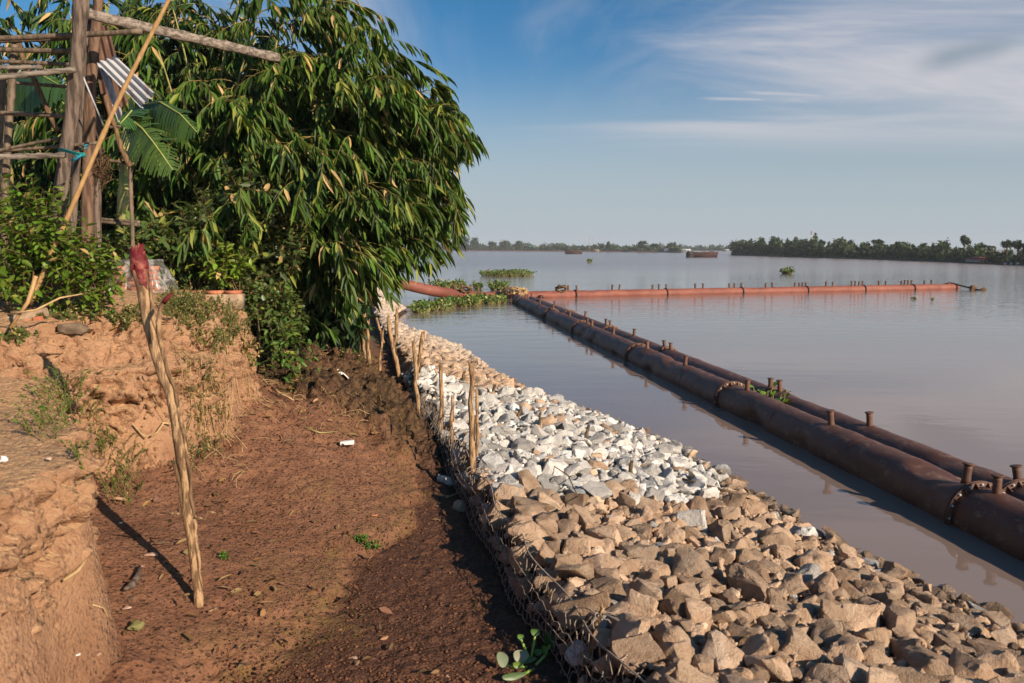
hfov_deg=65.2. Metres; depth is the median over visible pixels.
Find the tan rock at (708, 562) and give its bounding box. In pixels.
[700,554,713,566]
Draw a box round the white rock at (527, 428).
[520,426,530,432]
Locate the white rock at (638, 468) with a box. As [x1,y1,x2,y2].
[634,465,645,473]
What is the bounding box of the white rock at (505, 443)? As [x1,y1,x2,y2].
[499,439,510,447]
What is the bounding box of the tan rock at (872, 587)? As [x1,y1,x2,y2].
[853,579,884,595]
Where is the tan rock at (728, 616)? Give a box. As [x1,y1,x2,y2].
[712,610,738,624]
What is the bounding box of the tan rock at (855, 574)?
[848,570,860,579]
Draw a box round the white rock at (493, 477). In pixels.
[484,474,502,479]
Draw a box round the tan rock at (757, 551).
[751,548,764,557]
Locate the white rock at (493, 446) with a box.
[486,442,507,451]
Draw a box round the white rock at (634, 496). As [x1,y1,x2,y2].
[629,491,640,504]
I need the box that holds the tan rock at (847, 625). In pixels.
[843,621,851,633]
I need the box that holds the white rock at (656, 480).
[648,475,662,486]
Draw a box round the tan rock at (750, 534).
[743,530,756,539]
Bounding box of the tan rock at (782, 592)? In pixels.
[770,587,786,599]
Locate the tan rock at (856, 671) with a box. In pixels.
[833,653,868,682]
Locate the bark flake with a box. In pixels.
[154,540,167,543]
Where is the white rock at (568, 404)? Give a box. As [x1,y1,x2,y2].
[557,400,574,409]
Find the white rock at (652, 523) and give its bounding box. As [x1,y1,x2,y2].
[648,521,657,527]
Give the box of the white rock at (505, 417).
[498,413,509,423]
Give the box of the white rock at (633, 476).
[624,469,636,478]
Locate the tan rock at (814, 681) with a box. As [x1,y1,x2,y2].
[801,679,821,682]
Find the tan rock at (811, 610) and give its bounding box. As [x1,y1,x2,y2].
[795,602,815,617]
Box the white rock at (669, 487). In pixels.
[658,482,676,493]
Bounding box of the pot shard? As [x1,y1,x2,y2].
[144,552,157,555]
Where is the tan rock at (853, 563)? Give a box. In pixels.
[839,557,861,570]
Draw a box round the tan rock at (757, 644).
[740,633,769,667]
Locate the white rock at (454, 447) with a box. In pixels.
[452,443,459,449]
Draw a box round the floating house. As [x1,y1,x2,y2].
[965,257,990,262]
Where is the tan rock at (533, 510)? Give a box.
[515,503,545,519]
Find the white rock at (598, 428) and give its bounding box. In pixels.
[586,424,603,432]
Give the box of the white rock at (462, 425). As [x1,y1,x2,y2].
[453,422,468,431]
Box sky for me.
[0,0,1023,248]
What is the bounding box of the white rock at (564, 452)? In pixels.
[560,450,571,455]
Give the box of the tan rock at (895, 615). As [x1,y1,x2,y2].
[884,604,915,638]
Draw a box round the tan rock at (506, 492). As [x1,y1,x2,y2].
[493,483,523,505]
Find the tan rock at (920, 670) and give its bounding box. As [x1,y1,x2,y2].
[914,668,924,672]
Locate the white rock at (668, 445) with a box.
[653,442,672,453]
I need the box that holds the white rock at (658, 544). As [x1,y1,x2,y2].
[654,542,665,546]
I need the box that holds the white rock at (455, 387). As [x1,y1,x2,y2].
[446,382,462,392]
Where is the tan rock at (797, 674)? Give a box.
[789,666,804,682]
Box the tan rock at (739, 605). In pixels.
[725,601,746,610]
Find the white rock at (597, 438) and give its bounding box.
[588,432,605,444]
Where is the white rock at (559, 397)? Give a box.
[547,393,563,401]
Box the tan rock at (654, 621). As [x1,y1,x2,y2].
[640,616,658,629]
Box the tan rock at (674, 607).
[664,598,683,617]
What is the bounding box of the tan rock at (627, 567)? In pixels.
[618,559,640,577]
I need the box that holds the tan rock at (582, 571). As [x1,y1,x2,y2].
[554,563,593,581]
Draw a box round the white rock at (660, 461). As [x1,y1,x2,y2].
[652,457,663,464]
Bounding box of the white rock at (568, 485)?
[564,483,575,488]
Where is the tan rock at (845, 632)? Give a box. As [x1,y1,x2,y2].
[838,620,847,634]
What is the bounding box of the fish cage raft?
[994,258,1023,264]
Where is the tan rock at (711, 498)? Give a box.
[705,497,716,500]
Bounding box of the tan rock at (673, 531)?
[654,522,684,543]
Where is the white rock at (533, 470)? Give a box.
[522,466,537,477]
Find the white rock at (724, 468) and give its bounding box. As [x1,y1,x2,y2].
[715,464,730,474]
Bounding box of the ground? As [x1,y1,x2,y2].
[0,286,995,682]
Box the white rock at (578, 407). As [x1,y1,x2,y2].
[574,405,582,409]
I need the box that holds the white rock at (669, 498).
[664,494,687,503]
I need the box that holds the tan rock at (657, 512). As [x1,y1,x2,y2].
[633,502,662,517]
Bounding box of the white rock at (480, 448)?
[465,441,482,454]
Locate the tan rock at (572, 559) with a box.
[548,553,582,570]
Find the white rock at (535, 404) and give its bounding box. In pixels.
[529,402,537,407]
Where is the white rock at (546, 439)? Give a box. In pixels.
[535,434,553,444]
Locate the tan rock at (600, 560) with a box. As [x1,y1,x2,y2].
[581,552,622,574]
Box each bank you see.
[0,290,592,682]
[443,250,679,252]
[691,250,730,250]
[735,254,1023,264]
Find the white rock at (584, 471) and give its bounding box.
[576,468,589,476]
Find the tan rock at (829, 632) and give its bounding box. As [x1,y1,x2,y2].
[811,618,842,649]
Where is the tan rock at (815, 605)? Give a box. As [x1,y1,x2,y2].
[810,601,819,614]
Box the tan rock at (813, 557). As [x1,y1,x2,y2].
[794,550,830,570]
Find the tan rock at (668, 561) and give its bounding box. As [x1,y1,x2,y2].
[657,556,673,572]
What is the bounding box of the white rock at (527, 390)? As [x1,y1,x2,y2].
[521,387,531,393]
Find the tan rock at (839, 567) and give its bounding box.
[833,565,850,571]
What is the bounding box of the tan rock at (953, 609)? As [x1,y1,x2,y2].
[947,606,966,614]
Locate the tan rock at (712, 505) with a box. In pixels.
[706,499,725,511]
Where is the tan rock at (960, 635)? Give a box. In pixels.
[954,632,965,640]
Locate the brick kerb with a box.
[0,307,49,320]
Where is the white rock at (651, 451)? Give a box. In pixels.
[644,449,655,454]
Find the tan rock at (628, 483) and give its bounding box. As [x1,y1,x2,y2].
[618,479,639,488]
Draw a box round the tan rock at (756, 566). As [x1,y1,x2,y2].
[741,560,770,582]
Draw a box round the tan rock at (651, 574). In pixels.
[637,568,659,579]
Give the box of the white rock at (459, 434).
[453,429,467,440]
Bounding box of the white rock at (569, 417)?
[564,414,574,421]
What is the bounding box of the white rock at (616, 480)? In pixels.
[602,478,622,481]
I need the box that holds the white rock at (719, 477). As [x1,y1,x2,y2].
[711,473,728,481]
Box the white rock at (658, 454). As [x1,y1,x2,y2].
[652,451,664,459]
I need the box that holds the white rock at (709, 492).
[698,487,718,498]
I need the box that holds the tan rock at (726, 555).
[709,546,733,571]
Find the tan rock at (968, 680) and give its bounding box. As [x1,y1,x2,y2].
[962,678,984,682]
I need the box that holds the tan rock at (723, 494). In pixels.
[719,492,727,496]
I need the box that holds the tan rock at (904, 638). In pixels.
[898,636,922,646]
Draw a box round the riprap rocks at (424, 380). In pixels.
[400,358,882,601]
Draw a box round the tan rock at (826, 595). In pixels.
[800,591,842,604]
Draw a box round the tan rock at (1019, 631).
[1015,628,1023,634]
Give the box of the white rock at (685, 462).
[668,457,689,465]
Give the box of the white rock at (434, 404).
[431,396,446,408]
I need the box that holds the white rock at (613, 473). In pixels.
[607,470,619,477]
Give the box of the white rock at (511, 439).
[505,436,515,442]
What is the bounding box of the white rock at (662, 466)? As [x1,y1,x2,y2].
[659,463,666,471]
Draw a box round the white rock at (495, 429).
[490,425,510,435]
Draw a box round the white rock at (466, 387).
[459,383,469,391]
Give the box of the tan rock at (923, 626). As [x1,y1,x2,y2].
[915,622,939,632]
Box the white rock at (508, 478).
[497,474,518,483]
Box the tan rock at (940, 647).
[930,644,950,651]
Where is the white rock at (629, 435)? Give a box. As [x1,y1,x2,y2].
[618,432,631,438]
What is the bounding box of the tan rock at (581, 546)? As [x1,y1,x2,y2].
[561,537,590,555]
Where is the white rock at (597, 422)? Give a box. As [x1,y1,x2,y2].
[588,420,601,425]
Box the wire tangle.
[557,607,620,665]
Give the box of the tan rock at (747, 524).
[736,517,760,530]
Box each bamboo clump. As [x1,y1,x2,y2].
[0,0,375,352]
[13,0,488,346]
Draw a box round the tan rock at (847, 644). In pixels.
[826,633,863,661]
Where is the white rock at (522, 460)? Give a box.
[517,458,526,464]
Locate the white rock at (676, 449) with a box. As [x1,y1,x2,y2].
[671,445,680,454]
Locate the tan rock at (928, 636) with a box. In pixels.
[913,627,937,648]
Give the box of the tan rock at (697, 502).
[686,496,711,516]
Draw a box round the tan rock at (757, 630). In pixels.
[746,626,763,635]
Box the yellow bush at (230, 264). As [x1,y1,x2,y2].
[189,234,261,324]
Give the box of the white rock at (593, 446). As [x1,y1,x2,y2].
[590,443,598,449]
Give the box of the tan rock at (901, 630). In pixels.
[892,624,927,647]
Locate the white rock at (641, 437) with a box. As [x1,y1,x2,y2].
[637,435,646,439]
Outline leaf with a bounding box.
[126,619,144,630]
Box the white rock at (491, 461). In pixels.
[476,453,505,472]
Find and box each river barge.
[565,250,582,253]
[686,251,717,256]
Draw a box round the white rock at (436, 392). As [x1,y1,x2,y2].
[433,390,446,397]
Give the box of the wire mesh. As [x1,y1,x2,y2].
[414,385,646,682]
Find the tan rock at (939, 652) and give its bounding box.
[934,650,948,658]
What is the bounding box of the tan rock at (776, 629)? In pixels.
[764,625,781,636]
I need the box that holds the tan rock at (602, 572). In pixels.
[594,568,622,582]
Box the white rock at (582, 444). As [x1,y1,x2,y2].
[572,442,585,445]
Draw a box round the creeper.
[229,270,318,372]
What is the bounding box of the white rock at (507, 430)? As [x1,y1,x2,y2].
[502,427,515,434]
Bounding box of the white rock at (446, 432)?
[439,430,449,443]
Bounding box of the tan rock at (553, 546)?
[546,540,561,552]
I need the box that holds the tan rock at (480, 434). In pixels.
[464,429,483,438]
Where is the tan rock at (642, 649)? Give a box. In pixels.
[610,632,664,676]
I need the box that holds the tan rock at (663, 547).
[659,543,682,552]
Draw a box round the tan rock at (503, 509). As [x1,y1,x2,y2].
[488,500,510,517]
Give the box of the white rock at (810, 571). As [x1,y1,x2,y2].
[796,563,821,582]
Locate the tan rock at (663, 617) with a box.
[654,614,670,623]
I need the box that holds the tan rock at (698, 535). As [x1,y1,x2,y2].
[682,526,703,542]
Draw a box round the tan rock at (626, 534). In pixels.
[616,526,636,540]
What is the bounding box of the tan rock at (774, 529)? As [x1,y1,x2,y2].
[761,525,795,542]
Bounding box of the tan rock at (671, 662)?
[667,657,684,665]
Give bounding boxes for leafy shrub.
[0,173,79,312]
[22,217,129,315]
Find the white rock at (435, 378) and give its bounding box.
[430,374,438,382]
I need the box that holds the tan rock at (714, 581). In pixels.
[699,571,721,586]
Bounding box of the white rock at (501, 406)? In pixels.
[489,405,507,414]
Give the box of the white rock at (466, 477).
[463,471,468,480]
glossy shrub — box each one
[79,200,235,290]
[160,152,320,375]
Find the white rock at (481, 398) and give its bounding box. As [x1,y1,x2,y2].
[473,396,485,401]
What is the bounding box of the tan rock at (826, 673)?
[804,663,849,682]
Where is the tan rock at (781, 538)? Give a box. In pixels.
[759,532,795,557]
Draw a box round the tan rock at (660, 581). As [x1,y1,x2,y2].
[645,579,663,585]
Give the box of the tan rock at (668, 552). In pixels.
[660,548,675,556]
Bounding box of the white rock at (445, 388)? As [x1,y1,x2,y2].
[433,386,448,390]
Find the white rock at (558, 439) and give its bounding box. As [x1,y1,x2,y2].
[553,433,562,446]
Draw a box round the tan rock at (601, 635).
[593,627,611,649]
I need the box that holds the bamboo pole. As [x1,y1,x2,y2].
[30,0,170,304]
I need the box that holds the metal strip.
[84,78,103,124]
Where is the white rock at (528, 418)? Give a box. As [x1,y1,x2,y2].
[520,413,532,422]
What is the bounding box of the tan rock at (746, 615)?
[734,609,753,626]
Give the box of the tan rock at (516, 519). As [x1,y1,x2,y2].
[505,514,533,529]
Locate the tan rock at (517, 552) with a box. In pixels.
[509,537,543,575]
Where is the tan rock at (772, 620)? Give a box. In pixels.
[758,613,786,627]
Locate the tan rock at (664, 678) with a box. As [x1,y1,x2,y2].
[658,674,686,682]
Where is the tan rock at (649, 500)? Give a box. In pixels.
[639,495,659,507]
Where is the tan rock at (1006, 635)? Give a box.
[990,624,1016,646]
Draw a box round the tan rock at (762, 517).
[752,514,766,522]
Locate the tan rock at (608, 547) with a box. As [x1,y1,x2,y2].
[602,537,614,555]
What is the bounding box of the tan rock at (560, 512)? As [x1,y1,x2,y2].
[555,505,571,519]
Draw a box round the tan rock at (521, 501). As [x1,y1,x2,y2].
[509,496,552,513]
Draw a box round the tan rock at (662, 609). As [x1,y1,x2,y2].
[659,598,670,613]
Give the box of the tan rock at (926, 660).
[901,645,953,675]
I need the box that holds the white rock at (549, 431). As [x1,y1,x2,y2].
[542,428,553,435]
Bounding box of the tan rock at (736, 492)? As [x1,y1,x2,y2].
[720,489,739,493]
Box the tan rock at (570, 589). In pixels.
[540,582,582,614]
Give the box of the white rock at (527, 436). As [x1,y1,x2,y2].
[522,433,535,442]
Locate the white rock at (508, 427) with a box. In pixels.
[499,425,513,430]
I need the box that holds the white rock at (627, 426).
[624,423,634,432]
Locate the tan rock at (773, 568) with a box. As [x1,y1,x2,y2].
[759,558,785,576]
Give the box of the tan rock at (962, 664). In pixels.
[948,647,999,679]
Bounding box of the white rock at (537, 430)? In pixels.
[531,424,547,437]
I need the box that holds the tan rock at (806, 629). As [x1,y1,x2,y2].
[798,626,810,633]
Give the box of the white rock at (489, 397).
[484,392,498,403]
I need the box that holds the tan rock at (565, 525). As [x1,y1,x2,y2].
[556,519,574,535]
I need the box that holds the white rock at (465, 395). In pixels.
[458,391,468,400]
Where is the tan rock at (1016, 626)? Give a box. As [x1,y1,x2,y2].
[1010,622,1023,631]
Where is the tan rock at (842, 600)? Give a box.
[837,598,852,602]
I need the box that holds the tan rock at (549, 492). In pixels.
[528,487,554,497]
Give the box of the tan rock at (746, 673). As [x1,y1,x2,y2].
[714,667,752,679]
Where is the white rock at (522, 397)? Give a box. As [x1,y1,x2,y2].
[518,395,530,401]
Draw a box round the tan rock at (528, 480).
[516,469,540,492]
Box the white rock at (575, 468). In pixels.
[564,461,585,477]
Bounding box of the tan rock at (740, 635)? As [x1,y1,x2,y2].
[723,622,752,648]
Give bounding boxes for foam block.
[340,440,353,444]
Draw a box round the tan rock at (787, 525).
[774,522,792,529]
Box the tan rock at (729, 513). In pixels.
[712,507,740,520]
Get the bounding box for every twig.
[62,558,87,581]
[92,604,107,616]
[133,424,146,437]
[151,422,170,436]
[207,606,219,612]
[271,387,293,400]
[304,427,337,432]
[554,466,579,498]
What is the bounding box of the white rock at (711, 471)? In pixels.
[708,468,717,475]
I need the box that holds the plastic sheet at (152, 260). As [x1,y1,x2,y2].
[92,259,177,291]
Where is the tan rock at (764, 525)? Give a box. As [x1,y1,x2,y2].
[754,520,770,529]
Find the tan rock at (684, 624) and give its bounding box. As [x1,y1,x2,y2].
[669,618,692,633]
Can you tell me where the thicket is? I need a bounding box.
[12,34,388,352]
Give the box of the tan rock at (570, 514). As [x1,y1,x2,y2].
[562,510,578,522]
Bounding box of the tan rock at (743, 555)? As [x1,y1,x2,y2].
[734,548,761,562]
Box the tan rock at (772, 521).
[768,518,782,525]
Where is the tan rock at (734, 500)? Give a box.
[720,492,747,506]
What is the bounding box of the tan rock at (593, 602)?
[552,590,613,630]
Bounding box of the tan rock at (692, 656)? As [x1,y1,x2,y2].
[691,646,695,662]
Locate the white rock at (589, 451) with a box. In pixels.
[571,445,592,459]
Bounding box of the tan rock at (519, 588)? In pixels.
[515,577,534,599]
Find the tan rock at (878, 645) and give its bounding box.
[868,640,884,653]
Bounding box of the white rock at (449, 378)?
[446,376,456,381]
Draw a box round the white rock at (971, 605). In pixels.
[966,600,986,610]
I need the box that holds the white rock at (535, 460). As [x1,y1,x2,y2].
[527,457,543,465]
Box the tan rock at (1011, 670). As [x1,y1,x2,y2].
[1004,668,1023,677]
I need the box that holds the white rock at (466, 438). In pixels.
[460,433,481,445]
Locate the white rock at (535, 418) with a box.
[530,416,537,423]
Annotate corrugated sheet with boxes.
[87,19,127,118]
[97,56,153,107]
[97,64,121,122]
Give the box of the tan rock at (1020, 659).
[1016,655,1023,670]
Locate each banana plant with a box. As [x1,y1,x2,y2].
[6,69,66,276]
[75,97,200,265]
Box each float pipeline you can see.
[397,279,958,297]
[512,291,1023,560]
[529,293,1023,500]
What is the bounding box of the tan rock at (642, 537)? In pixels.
[637,533,654,544]
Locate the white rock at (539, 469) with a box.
[535,465,541,475]
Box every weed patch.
[0,297,141,344]
[0,364,106,443]
[54,410,147,507]
[152,280,257,354]
[170,349,233,471]
[219,533,382,559]
[241,324,359,372]
[341,346,373,362]
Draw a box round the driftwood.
[682,478,749,498]
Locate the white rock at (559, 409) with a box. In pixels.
[549,406,566,414]
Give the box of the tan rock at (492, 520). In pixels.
[489,514,510,530]
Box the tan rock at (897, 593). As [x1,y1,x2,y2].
[885,588,903,599]
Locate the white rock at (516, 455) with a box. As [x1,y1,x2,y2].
[512,449,520,459]
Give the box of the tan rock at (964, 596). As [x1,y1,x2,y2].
[954,592,979,605]
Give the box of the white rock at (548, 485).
[540,480,559,492]
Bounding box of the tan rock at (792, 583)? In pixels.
[778,572,808,595]
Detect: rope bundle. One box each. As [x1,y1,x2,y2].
[460,286,472,292]
[501,286,513,294]
[509,286,520,293]
[515,287,528,295]
[555,284,567,292]
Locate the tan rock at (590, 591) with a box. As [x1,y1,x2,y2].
[584,588,598,595]
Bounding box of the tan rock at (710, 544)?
[703,540,725,550]
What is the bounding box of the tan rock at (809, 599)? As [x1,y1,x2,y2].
[801,595,817,602]
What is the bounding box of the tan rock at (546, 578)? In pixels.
[533,570,561,589]
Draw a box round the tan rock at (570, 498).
[562,493,588,506]
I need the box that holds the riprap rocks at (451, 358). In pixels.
[371,288,1023,682]
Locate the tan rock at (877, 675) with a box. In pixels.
[866,667,901,682]
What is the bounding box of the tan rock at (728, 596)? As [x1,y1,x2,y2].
[718,589,739,604]
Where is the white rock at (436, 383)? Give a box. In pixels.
[433,380,446,385]
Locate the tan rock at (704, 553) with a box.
[694,549,709,558]
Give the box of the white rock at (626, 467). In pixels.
[621,464,636,473]
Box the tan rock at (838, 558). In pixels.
[834,555,845,564]
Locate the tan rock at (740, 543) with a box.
[725,538,749,549]
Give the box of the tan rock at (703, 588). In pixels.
[696,582,709,597]
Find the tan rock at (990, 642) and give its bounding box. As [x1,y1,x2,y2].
[971,638,1007,647]
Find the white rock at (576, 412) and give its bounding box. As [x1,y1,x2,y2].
[573,410,583,414]
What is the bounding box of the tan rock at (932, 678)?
[920,673,966,682]
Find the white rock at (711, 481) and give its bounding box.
[706,479,716,485]
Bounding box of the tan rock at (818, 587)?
[810,580,833,597]
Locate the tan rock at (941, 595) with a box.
[934,590,950,603]
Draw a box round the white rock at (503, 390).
[497,386,508,395]
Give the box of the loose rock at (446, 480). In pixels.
[437,474,454,485]
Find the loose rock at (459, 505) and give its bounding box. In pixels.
[452,500,466,511]
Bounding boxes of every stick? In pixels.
[7,293,81,314]
[9,275,37,327]
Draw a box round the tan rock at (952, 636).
[938,630,960,642]
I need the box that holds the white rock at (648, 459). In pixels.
[644,455,651,463]
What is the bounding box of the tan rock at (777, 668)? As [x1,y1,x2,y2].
[743,655,792,682]
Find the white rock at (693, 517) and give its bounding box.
[675,509,707,530]
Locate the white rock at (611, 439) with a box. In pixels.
[605,437,614,442]
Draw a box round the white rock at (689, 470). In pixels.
[687,468,701,473]
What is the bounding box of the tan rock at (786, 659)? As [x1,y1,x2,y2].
[774,651,791,666]
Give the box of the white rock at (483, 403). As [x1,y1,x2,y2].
[480,400,489,410]
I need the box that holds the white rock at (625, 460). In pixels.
[616,456,636,467]
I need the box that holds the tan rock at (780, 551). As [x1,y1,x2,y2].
[767,544,796,560]
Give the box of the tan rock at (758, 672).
[750,664,769,682]
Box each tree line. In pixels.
[398,241,681,251]
[658,242,768,249]
[730,233,1023,262]
[732,248,1023,263]
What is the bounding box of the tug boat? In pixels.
[686,251,693,256]
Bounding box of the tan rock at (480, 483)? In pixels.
[476,477,497,497]
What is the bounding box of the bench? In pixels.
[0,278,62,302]
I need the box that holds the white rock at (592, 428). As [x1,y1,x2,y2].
[589,426,596,432]
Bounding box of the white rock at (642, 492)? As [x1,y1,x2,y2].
[637,489,645,495]
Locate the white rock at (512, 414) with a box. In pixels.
[502,410,518,418]
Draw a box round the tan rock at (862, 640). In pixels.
[843,635,868,646]
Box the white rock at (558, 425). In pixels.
[553,422,561,429]
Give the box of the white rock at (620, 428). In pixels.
[609,423,626,433]
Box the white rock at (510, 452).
[501,449,513,457]
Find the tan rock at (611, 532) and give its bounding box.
[585,525,622,547]
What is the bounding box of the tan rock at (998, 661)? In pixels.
[974,650,1019,675]
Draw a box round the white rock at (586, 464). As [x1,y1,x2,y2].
[574,461,592,468]
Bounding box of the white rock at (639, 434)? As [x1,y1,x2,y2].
[632,432,645,435]
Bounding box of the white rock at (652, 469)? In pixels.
[642,463,662,476]
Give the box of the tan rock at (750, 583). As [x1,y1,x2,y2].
[725,563,766,601]
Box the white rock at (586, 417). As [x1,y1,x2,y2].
[580,415,597,421]
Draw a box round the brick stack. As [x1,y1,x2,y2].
[111,266,161,290]
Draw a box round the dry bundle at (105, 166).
[92,147,114,190]
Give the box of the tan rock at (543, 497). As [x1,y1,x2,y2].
[536,492,561,509]
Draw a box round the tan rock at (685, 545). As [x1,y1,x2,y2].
[669,542,693,549]
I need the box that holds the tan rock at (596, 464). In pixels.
[586,460,608,469]
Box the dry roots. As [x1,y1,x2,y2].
[153,322,407,487]
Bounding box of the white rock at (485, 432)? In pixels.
[481,426,489,436]
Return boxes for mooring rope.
[945,282,986,289]
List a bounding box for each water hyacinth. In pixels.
[406,292,509,312]
[428,278,466,288]
[472,281,484,288]
[478,269,536,276]
[487,278,510,290]
[497,629,556,680]
[750,381,790,403]
[779,266,794,273]
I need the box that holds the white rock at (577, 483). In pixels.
[567,480,582,488]
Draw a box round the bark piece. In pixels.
[123,565,140,590]
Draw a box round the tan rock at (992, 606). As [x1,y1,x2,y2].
[978,602,1013,618]
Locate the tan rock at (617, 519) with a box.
[603,515,624,524]
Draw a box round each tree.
[460,237,469,249]
[469,237,478,245]
[488,241,496,247]
[498,240,510,246]
[515,241,523,245]
[606,241,610,249]
[637,240,646,248]
[649,243,658,250]
[726,239,744,251]
[735,238,758,249]
[960,234,971,249]
[1000,239,1011,254]
[1011,240,1023,256]
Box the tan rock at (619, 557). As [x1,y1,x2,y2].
[614,555,625,560]
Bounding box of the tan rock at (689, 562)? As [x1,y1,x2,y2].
[672,547,713,584]
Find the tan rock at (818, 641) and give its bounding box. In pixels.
[811,635,824,648]
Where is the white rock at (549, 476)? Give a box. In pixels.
[539,473,553,478]
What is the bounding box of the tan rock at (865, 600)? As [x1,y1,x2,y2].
[856,595,885,613]
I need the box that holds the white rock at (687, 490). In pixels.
[677,485,700,495]
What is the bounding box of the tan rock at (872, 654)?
[863,646,893,663]
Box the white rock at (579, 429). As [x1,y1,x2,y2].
[574,424,585,434]
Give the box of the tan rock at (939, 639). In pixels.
[932,633,975,654]
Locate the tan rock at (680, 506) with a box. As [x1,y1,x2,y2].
[672,501,689,512]
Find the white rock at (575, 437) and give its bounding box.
[571,434,591,446]
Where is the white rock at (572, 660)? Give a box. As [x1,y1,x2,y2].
[564,639,587,665]
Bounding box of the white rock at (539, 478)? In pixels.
[536,476,549,482]
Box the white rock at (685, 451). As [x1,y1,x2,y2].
[681,449,692,454]
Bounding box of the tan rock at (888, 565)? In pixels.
[882,561,912,578]
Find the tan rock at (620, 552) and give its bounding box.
[614,549,632,558]
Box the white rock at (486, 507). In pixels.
[481,503,489,512]
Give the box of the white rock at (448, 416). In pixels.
[435,408,449,419]
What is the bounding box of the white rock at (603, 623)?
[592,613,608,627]
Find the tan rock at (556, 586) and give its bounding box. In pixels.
[543,580,565,594]
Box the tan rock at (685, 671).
[670,658,714,682]
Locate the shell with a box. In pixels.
[0,456,7,461]
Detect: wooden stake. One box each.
[129,243,215,607]
[361,336,365,359]
[366,318,370,363]
[376,314,385,348]
[378,328,383,370]
[387,314,401,381]
[392,306,398,363]
[411,338,419,413]
[412,330,424,392]
[438,362,443,435]
[449,394,453,457]
[461,371,465,380]
[468,359,475,492]
[475,388,479,455]
[493,492,498,531]
[517,404,521,419]
[538,410,541,424]
[545,584,555,634]
[584,426,589,438]
[587,602,604,654]
[628,458,633,473]
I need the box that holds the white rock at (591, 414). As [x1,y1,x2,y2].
[585,412,597,415]
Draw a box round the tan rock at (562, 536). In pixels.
[548,532,570,547]
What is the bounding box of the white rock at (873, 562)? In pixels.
[861,557,878,568]
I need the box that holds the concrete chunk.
[57,323,88,334]
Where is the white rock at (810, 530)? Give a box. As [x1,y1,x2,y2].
[803,526,817,536]
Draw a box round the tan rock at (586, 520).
[574,507,595,530]
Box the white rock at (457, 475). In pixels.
[454,473,464,483]
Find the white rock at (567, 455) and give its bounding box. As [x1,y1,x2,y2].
[564,453,571,458]
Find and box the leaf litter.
[18,304,454,673]
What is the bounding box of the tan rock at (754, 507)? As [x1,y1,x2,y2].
[742,499,764,515]
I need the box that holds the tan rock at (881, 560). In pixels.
[877,557,886,567]
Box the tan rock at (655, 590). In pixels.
[627,578,664,608]
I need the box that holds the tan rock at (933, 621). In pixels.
[916,616,938,625]
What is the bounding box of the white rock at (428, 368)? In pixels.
[425,365,431,371]
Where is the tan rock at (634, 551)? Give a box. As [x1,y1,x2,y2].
[618,543,659,559]
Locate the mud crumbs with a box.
[221,475,496,682]
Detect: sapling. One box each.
[254,308,320,383]
[278,363,306,392]
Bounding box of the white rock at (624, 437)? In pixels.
[614,434,632,445]
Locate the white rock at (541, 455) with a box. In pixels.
[536,452,545,459]
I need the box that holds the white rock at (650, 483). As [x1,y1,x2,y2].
[639,480,654,489]
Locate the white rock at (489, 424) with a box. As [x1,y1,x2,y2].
[475,421,494,430]
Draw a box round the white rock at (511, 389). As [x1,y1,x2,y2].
[497,386,513,393]
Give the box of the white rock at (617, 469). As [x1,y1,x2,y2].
[612,467,623,478]
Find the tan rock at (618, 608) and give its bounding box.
[605,601,636,628]
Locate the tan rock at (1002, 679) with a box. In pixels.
[986,676,1023,682]
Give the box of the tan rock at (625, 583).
[621,579,630,591]
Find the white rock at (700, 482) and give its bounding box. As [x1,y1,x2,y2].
[688,476,706,487]
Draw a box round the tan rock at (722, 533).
[712,523,730,541]
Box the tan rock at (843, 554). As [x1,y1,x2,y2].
[835,550,863,563]
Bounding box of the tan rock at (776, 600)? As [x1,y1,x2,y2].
[765,588,794,612]
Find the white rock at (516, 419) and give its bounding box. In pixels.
[512,417,519,423]
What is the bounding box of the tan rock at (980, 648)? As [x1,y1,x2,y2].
[964,638,1016,657]
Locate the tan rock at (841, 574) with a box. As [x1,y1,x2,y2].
[833,569,854,584]
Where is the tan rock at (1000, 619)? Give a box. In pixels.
[981,611,1010,626]
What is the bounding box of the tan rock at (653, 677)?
[646,672,660,682]
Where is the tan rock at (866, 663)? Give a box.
[853,661,870,682]
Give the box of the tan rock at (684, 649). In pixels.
[657,640,694,665]
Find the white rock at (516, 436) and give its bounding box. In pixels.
[511,434,521,438]
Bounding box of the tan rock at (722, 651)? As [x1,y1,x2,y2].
[701,629,743,671]
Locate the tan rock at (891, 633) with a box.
[887,630,895,637]
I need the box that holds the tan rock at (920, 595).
[911,588,942,605]
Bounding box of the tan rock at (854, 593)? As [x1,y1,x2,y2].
[840,580,865,600]
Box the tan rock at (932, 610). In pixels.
[913,601,948,617]
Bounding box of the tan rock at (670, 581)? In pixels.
[659,575,676,589]
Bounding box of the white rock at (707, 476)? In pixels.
[702,473,710,478]
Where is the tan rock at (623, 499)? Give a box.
[617,492,635,510]
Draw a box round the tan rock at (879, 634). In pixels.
[851,627,890,653]
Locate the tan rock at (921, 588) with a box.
[905,586,922,590]
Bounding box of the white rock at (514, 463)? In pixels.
[509,459,522,467]
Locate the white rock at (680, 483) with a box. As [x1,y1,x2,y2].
[677,480,684,485]
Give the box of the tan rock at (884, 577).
[870,571,903,585]
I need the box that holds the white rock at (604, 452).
[592,447,608,459]
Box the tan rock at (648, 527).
[631,524,651,539]
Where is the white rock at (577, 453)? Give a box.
[572,449,585,458]
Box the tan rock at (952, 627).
[941,622,958,631]
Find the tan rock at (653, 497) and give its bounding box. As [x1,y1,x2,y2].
[647,495,657,500]
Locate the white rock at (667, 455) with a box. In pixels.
[661,452,670,459]
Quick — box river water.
[377,249,1023,623]
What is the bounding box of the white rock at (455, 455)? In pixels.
[451,449,462,461]
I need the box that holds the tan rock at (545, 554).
[534,542,554,567]
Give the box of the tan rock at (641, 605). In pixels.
[623,589,657,616]
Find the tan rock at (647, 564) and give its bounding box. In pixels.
[635,557,671,575]

